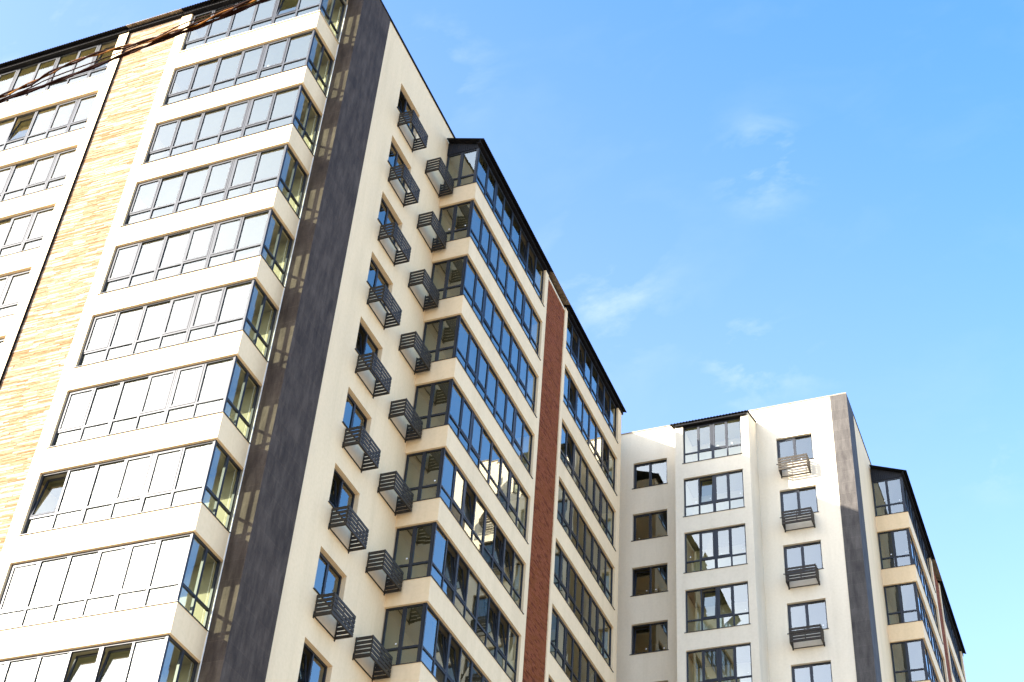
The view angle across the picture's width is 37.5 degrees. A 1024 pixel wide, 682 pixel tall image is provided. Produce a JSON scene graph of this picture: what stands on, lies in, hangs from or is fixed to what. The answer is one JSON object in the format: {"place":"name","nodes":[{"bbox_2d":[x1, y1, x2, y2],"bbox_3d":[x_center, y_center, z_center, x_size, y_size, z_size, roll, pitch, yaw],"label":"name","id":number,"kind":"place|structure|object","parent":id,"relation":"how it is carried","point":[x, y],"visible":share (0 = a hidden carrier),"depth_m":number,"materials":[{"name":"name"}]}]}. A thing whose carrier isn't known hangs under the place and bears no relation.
{"place":"outdoors","nodes":[
{"label":"outdoors","id":0,"kind":"place"},
{"bbox_2d":[0,0,270,102],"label":"heavy cable","id":1,"kind":"object","parent":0,"point":[134,50],"visible":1,"depth_m":9.56,"materials":[{"name":"rubber"}]},
{"bbox_2d":[2,3,239,98],"bbox_3d":[-2.590,-1.637,9.441,20.020,2.194,0.102,-18,-46,24],"label":"thin cable","id":2,"kind":"object","parent":1,"relation":"attached to","point":[123,50],"visible":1,"depth_m":9.65,"materials":[{"name":"rubber"}]},
{"bbox_2d":[0,0,255,97],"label":"twisted cable","id":3,"kind":"object","parent":1,"relation":"attached to","point":[151,39],"visible":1,"depth_m":9.55,"materials":[{"name":"rubber"}]},
{"bbox_2d":[0,0,626,681],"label":"apartment tower","id":4,"kind":"structure","parent":0,"point":[196,262],"depth_m":49.18,"materials":[{"name":"paint"}]},
{"bbox_2d":[0,269,30,317],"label":"window","id":5,"kind":"structure","parent":4,"relation":"in","point":[9,278],"depth_m":49.32,"materials":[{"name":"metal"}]},
{"bbox_2d":[0,206,54,256],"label":"window","id":6,"kind":"structure","parent":4,"relation":"in","point":[25,240],"depth_m":51.19,"materials":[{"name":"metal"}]},
{"bbox_2d":[0,147,76,201],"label":"window","id":7,"kind":"structure","parent":4,"relation":"in","point":[48,179],"depth_m":53.33,"materials":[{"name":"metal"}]},
{"bbox_2d":[0,93,97,151],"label":"window","id":8,"kind":"structure","parent":4,"relation":"in","point":[70,122],"depth_m":55.48,"materials":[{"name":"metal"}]},
{"bbox_2d":[0,39,117,104],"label":"window","id":9,"kind":"structure","parent":4,"relation":"in","point":[98,47],"depth_m":57.72,"materials":[{"name":"metal"}]},
{"bbox_2d":[0,634,197,681],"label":"window","id":10,"kind":"structure","parent":4,"relation":"in","point":[95,678],"depth_m":37.40,"materials":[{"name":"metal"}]},
{"bbox_2d":[0,532,220,631],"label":"window","id":11,"kind":"structure","parent":4,"relation":"in","point":[118,590],"depth_m":39.01,"materials":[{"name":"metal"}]},
{"bbox_2d":[17,439,240,535],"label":"window","id":12,"kind":"structure","parent":4,"relation":"in","point":[144,494],"depth_m":41.01,"materials":[{"name":"metal"}]},
{"bbox_2d":[46,355,259,447],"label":"window","id":13,"kind":"structure","parent":4,"relation":"in","point":[168,406],"depth_m":42.96,"materials":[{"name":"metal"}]},
{"bbox_2d":[73,279,276,367],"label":"window","id":14,"kind":"structure","parent":4,"relation":"in","point":[190,327],"depth_m":44.92,"materials":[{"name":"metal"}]},
{"bbox_2d":[97,208,292,294],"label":"window","id":15,"kind":"structure","parent":4,"relation":"in","point":[210,253],"depth_m":46.89,"materials":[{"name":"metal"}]},
{"bbox_2d":[120,144,306,226],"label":"window","id":16,"kind":"structure","parent":4,"relation":"in","point":[228,186],"depth_m":48.87,"materials":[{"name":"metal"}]},
{"bbox_2d":[141,84,320,164],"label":"window","id":17,"kind":"structure","parent":4,"relation":"in","point":[250,102],"depth_m":50.83,"materials":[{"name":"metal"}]},
{"bbox_2d":[160,29,332,106],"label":"window","id":18,"kind":"structure","parent":4,"relation":"in","point":[260,68],"depth_m":52.79,"materials":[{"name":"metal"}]},
{"bbox_2d":[178,0,344,52],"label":"window","id":19,"kind":"structure","parent":4,"relation":"in","point":[276,9],"depth_m":54.61,"materials":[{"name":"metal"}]},
{"bbox_2d":[302,642,326,681],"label":"window","id":20,"kind":"structure","parent":4,"relation":"in","point":[306,676],"depth_m":42.34,"materials":[{"name":"metal"}]},
{"bbox_2d":[313,552,341,618],"bbox_3d":[-5.372,7.055,43.976,0.285,1.469,1.784,-12,-44,18],"label":"window","id":21,"kind":"structure","parent":4,"relation":"in","point":[328,564],"depth_m":44.26,"materials":[{"name":"metal"}]},
{"bbox_2d":[312,592,355,641],"bbox_3d":[-5.066,7.886,43.124,0.595,0.760,1.400,-12,-44,18],"label":"air conditioner basket","id":22,"kind":"object","parent":4,"relation":"attached to","point":[349,627],"visible":1,"depth_m":42.88,"materials":[{"name":"metal"}]},
{"bbox_2d":[328,468,354,524],"bbox_3d":[-5.267,4.815,45.971,0.468,1.469,1.784,-12,-44,18],"label":"window","id":23,"kind":"structure","parent":4,"relation":"in","point":[336,499],"depth_m":46.21,"materials":[{"name":"metal"}]},
{"bbox_2d":[328,505,368,553],"bbox_3d":[-4.876,5.628,45.090,0.595,0.760,1.400,-12,-44,18],"label":"air conditioner basket","id":24,"kind":"object","parent":4,"relation":"attached to","point":[362,540],"visible":1,"depth_m":44.86,"materials":[{"name":"metal"}]},
{"bbox_2d":[342,393,366,453],"bbox_3d":[-4.992,2.539,47.908,0.285,1.469,1.784,-12,-44,18],"label":"window","id":25,"kind":"structure","parent":4,"relation":"in","point":[355,406],"depth_m":48.18,"materials":[{"name":"glass"}]},
{"bbox_2d":[342,425,380,472],"bbox_3d":[-4.686,3.370,47.056,0.595,0.760,1.400,-12,-44,18],"label":"air conditioner basket","id":26,"kind":"object","parent":4,"relation":"attached to","point":[374,458],"visible":1,"depth_m":46.84,"materials":[{"name":"metal"}]},
{"bbox_2d":[355,323,378,380],"bbox_3d":[-4.887,0.299,49.903,0.468,1.469,1.784,-12,-44,18],"label":"window","id":27,"kind":"structure","parent":4,"relation":"in","point":[363,329],"depth_m":50.15,"materials":[{"name":"metal"}]},
{"bbox_2d":[352,635,392,681],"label":"air conditioner basket","id":28,"kind":"object","parent":4,"relation":"attached to","point":[383,668],"visible":1,"depth_m":44.67,"materials":[{"name":"metal"}]},
{"bbox_2d":[355,352,391,398],"bbox_3d":[-4.495,1.113,49.022,0.595,0.760,1.400,-12,-44,18],"label":"air conditioner basket","id":29,"kind":"object","parent":4,"relation":"attached to","point":[385,383],"visible":1,"depth_m":48.81,"materials":[{"name":"metal"}]},
{"bbox_2d":[366,257,388,312],"bbox_3d":[-4.612,-1.977,51.840,0.285,1.469,1.784,-12,-44,18],"label":"window","id":30,"kind":"structure","parent":4,"relation":"in","point":[377,269],"depth_m":52.06,"materials":[{"name":"metal"}]},
{"bbox_2d":[366,284,401,329],"bbox_3d":[-4.305,-1.145,50.989,0.595,0.760,1.400,-12,-44,18],"label":"air conditioner basket","id":31,"kind":"object","parent":4,"relation":"attached to","point":[396,315],"visible":1,"depth_m":50.78,"materials":[{"name":"metal"}]},
{"bbox_2d":[365,549,403,595],"bbox_3d":[-3.950,7.189,46.869,0.595,0.760,1.400,-12,-44,18],"label":"air conditioner basket","id":32,"kind":"object","parent":4,"relation":"attached to","point":[396,574],"visible":1,"depth_m":46.64,"materials":[{"name":"metal"}]},
{"bbox_2d":[377,198,398,250],"bbox_3d":[-4.422,-4.235,53.806,0.285,1.469,1.784,-12,-44,18],"label":"window","id":33,"kind":"structure","parent":4,"relation":"in","point":[387,209],"depth_m":54.01,"materials":[{"name":"metal"}]},
{"bbox_2d":[377,222,410,266],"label":"air conditioner basket","id":34,"kind":"object","parent":4,"relation":"attached to","point":[403,246],"visible":1,"depth_m":52.75,"materials":[{"name":"metal"}]},
{"bbox_2d":[377,471,413,515],"bbox_3d":[-3.760,4.931,48.835,0.595,0.760,1.400,-12,-44,18],"label":"air conditioner basket","id":35,"kind":"object","parent":4,"relation":"attached to","point":[406,501],"visible":1,"depth_m":48.62,"materials":[{"name":"metal"}]},
{"bbox_2d":[388,141,407,192],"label":"window","id":36,"kind":"structure","parent":4,"relation":"in","point":[397,155],"depth_m":55.96,"materials":[{"name":"metal"}]},
{"bbox_2d":[388,164,419,207],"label":"air conditioner basket","id":37,"kind":"object","parent":4,"relation":"attached to","point":[414,192],"visible":1,"depth_m":54.72,"materials":[{"name":"metal"}]},
{"bbox_2d":[388,398,422,442],"bbox_3d":[-3.570,2.673,50.801,0.595,0.760,1.400,-12,-44,18],"label":"air conditioner basket","id":38,"kind":"object","parent":4,"relation":"attached to","point":[416,425],"visible":1,"depth_m":50.58,"materials":[{"name":"metal"}]},
{"bbox_2d":[397,89,415,138],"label":"window","id":39,"kind":"structure","parent":4,"relation":"in","point":[406,103],"depth_m":58.00,"materials":[{"name":"metal"}]},
{"bbox_2d":[397,110,427,152],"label":"air conditioner basket","id":40,"kind":"object","parent":4,"relation":"attached to","point":[419,130],"visible":1,"depth_m":56.68,"materials":[{"name":"metal"}]},
{"bbox_2d":[398,331,431,374],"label":"air conditioner basket","id":41,"kind":"object","parent":4,"relation":"attached to","point":[426,361],"visible":1,"depth_m":52.55,"materials":[{"name":"metal"}]},
{"bbox_2d":[408,269,439,311],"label":"air conditioner basket","id":42,"kind":"object","parent":4,"relation":"attached to","point":[431,287],"visible":1,"depth_m":54.52,"materials":[{"name":"metal"}]},
{"bbox_2d":[416,211,446,252],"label":"air conditioner basket","id":43,"kind":"object","parent":4,"relation":"attached to","point":[440,233],"visible":1,"depth_m":56.49,"materials":[{"name":"metal"}]},
{"bbox_2d":[376,602,488,681],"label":"window","id":44,"kind":"structure","parent":4,"relation":"in","point":[446,647],"depth_m":46.81,"materials":[{"name":"metal"}]},
{"bbox_2d":[425,157,453,197],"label":"air conditioner basket","id":45,"kind":"object","parent":4,"relation":"attached to","point":[449,185],"visible":1,"depth_m":58.47,"materials":[{"name":"metal"}]},
{"bbox_2d":[387,522,518,681],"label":"window","id":46,"kind":"structure","parent":4,"relation":"in","point":[454,561],"depth_m":49.75,"materials":[{"name":"metal"}]},
{"bbox_2d":[400,447,523,614],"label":"window","id":47,"kind":"structure","parent":4,"relation":"in","point":[502,546],"depth_m":51.79,"materials":[{"name":"metal"}]},
{"bbox_2d":[408,379,528,543],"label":"window","id":48,"kind":"structure","parent":4,"relation":"in","point":[447,414],"depth_m":53.57,"materials":[{"name":"metal"}]},
{"bbox_2d":[420,315,532,478],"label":"window","id":49,"kind":"structure","parent":4,"relation":"in","point":[475,374],"depth_m":55.52,"materials":[{"name":"metal"}]},
{"bbox_2d":[428,255,536,417],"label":"window","id":50,"kind":"structure","parent":4,"relation":"in","point":[481,312],"depth_m":57.54,"materials":[{"name":"metal"}]},
{"bbox_2d":[436,200,540,360],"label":"window","id":51,"kind":"structure","parent":4,"relation":"in","point":[487,255],"depth_m":59.48,"materials":[{"name":"metal"}]},
{"bbox_2d":[444,148,544,306],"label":"window","id":52,"kind":"structure","parent":4,"relation":"in","point":[522,251],"depth_m":61.80,"materials":[{"name":"metal"}]},
{"bbox_2d":[550,607,602,681],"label":"window","id":53,"kind":"structure","parent":4,"relation":"in","point":[556,651],"depth_m":58.55,"materials":[{"name":"metal"}]},
{"bbox_2d":[554,542,612,671],"bbox_3d":[2.917,10.822,61.361,0.205,2.116,7.219,-12,-44,18],"label":"window","id":54,"kind":"structure","parent":4,"relation":"in","point":[566,589],"depth_m":61.47,"materials":[{"name":"metal"}]},
{"bbox_2d":[557,480,614,609],"bbox_3d":[3.107,8.564,63.327,0.205,2.116,7.219,-12,-44,18],"label":"window","id":55,"kind":"structure","parent":4,"relation":"in","point":[569,526],"depth_m":63.44,"materials":[{"name":"metal"}]},
{"bbox_2d":[560,422,615,550],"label":"window","id":56,"kind":"structure","parent":4,"relation":"in","point":[570,461],"depth_m":65.18,"materials":[{"name":"metal"}]},
{"bbox_2d":[563,368,616,495],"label":"window","id":57,"kind":"structure","parent":4,"relation":"in","point":[572,404],"depth_m":67.30,"materials":[{"name":"metal"}]},
{"bbox_2d":[566,317,618,443],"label":"window","id":58,"kind":"structure","parent":4,"relation":"in","point":[575,351],"depth_m":69.25,"materials":[{"name":"metal"}]},
{"bbox_2d":[0,0,1023,681],"label":"sky","id":59,"kind":"structure","parent":0,"point":[737,205],"materials":[{"name":"blue"}]},
{"bbox_2d":[616,392,966,681],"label":"apartment block","id":60,"kind":"structure","parent":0,"point":[710,549],"depth_m":68.70,"materials":[{"name":"paint"}]},
{"bbox_2d":[630,564,667,596],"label":"window","id":61,"kind":"structure","parent":60,"relation":"in","point":[634,575],"depth_m":69.44,"materials":[{"name":"metal"}]},
{"bbox_2d":[629,621,668,654],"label":"window","id":62,"kind":"structure","parent":60,"relation":"in","point":[650,634],"depth_m":67.47,"materials":[{"name":"metal"}]},
{"bbox_2d":[631,510,667,541],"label":"window","id":63,"kind":"structure","parent":60,"relation":"in","point":[649,514],"depth_m":71.35,"materials":[{"name":"metal"}]},
{"bbox_2d":[633,459,666,488],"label":"window","id":64,"kind":"structure","parent":60,"relation":"in","point":[650,463],"depth_m":73.34,"materials":[{"name":"metal"}]},
{"bbox_2d":[682,418,742,463],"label":"window","id":65,"kind":"structure","parent":60,"relation":"in","point":[712,425],"depth_m":70.95,"materials":[{"name":"metal"}]},
{"bbox_2d":[684,470,744,516],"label":"window","id":66,"kind":"structure","parent":60,"relation":"in","point":[714,488],"depth_m":69.00,"materials":[{"name":"metal"}]},
{"bbox_2d":[684,524,747,573],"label":"window","id":67,"kind":"structure","parent":60,"relation":"in","point":[716,556],"depth_m":66.99,"materials":[{"name":"metal"}]},
{"bbox_2d":[685,582,750,632],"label":"window","id":68,"kind":"structure","parent":60,"relation":"in","point":[717,616],"depth_m":65.04,"materials":[{"name":"metal"}]},
{"bbox_2d":[686,643,751,681],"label":"window","id":69,"kind":"structure","parent":60,"relation":"in","point":[719,678],"depth_m":63.24,"materials":[{"name":"metal"}]},
{"bbox_2d":[778,453,810,477],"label":"air conditioner basket","id":70,"kind":"object","parent":60,"relation":"attached to","point":[806,460],"visible":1,"depth_m":69.60,"materials":[{"name":"metal"}]},
{"bbox_2d":[776,434,814,464],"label":"window","id":71,"kind":"structure","parent":60,"relation":"in","point":[789,439],"depth_m":71.17,"materials":[{"name":"metal"}]},
{"bbox_2d":[781,507,815,531],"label":"air conditioner basket","id":72,"kind":"object","parent":60,"relation":"attached to","point":[795,520],"visible":1,"depth_m":67.63,"materials":[{"name":"metal"}]},
{"bbox_2d":[780,486,818,517],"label":"window","id":73,"kind":"structure","parent":60,"relation":"in","point":[798,490],"depth_m":69.18,"materials":[{"name":"metal"}]},
{"bbox_2d":[785,564,819,589],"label":"air conditioner basket","id":74,"kind":"object","parent":60,"relation":"attached to","point":[815,574],"visible":1,"depth_m":65.67,"materials":[{"name":"metal"}]},
{"bbox_2d":[783,541,823,574],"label":"window","id":75,"kind":"structure","parent":60,"relation":"in","point":[801,545],"depth_m":67.20,"materials":[{"name":"metal"}]},
{"bbox_2d":[789,624,824,650],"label":"air conditioner basket","id":76,"kind":"object","parent":60,"relation":"attached to","point":[819,632],"visible":1,"depth_m":63.70,"materials":[{"name":"metal"}]},
{"bbox_2d":[787,600,828,633],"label":"window","id":77,"kind":"structure","parent":60,"relation":"in","point":[806,603],"depth_m":65.22,"materials":[{"name":"metal"}]},
{"bbox_2d":[792,661,832,681],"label":"window","id":78,"kind":"structure","parent":60,"relation":"in","point":[810,666],"depth_m":63.38,"materials":[{"name":"metal"}]},
{"bbox_2d":[872,477,935,592],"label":"window","id":79,"kind":"structure","parent":60,"relation":"in","point":[907,507],"depth_m":74.28,"materials":[{"name":"metal"}]},
{"bbox_2d":[878,528,942,643],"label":"window","id":80,"kind":"structure","parent":60,"relation":"in","point":[914,559],"depth_m":72.34,"materials":[{"name":"metal"}]},
{"bbox_2d":[890,639,937,681],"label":"window","id":81,"kind":"structure","parent":60,"relation":"in","point":[928,668],"depth_m":67.95,"materials":[{"name":"metal"}]},
{"bbox_2d":[884,582,945,681],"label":"window","id":82,"kind":"structure","parent":60,"relation":"in","point":[920,609],"depth_m":70.36,"materials":[{"name":"metal"}]},
{"bbox_2d":[941,596,965,681],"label":"window","id":83,"kind":"structure","parent":60,"relation":"in","point":[946,618],"depth_m":83.35,"materials":[{"name":"metal"}]},
{"bbox_2d":[948,646,960,681],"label":"window","id":84,"kind":"structure","parent":60,"relation":"in","point":[954,670],"depth_m":80.38,"materials":[{"name":"glass"}]}
]}

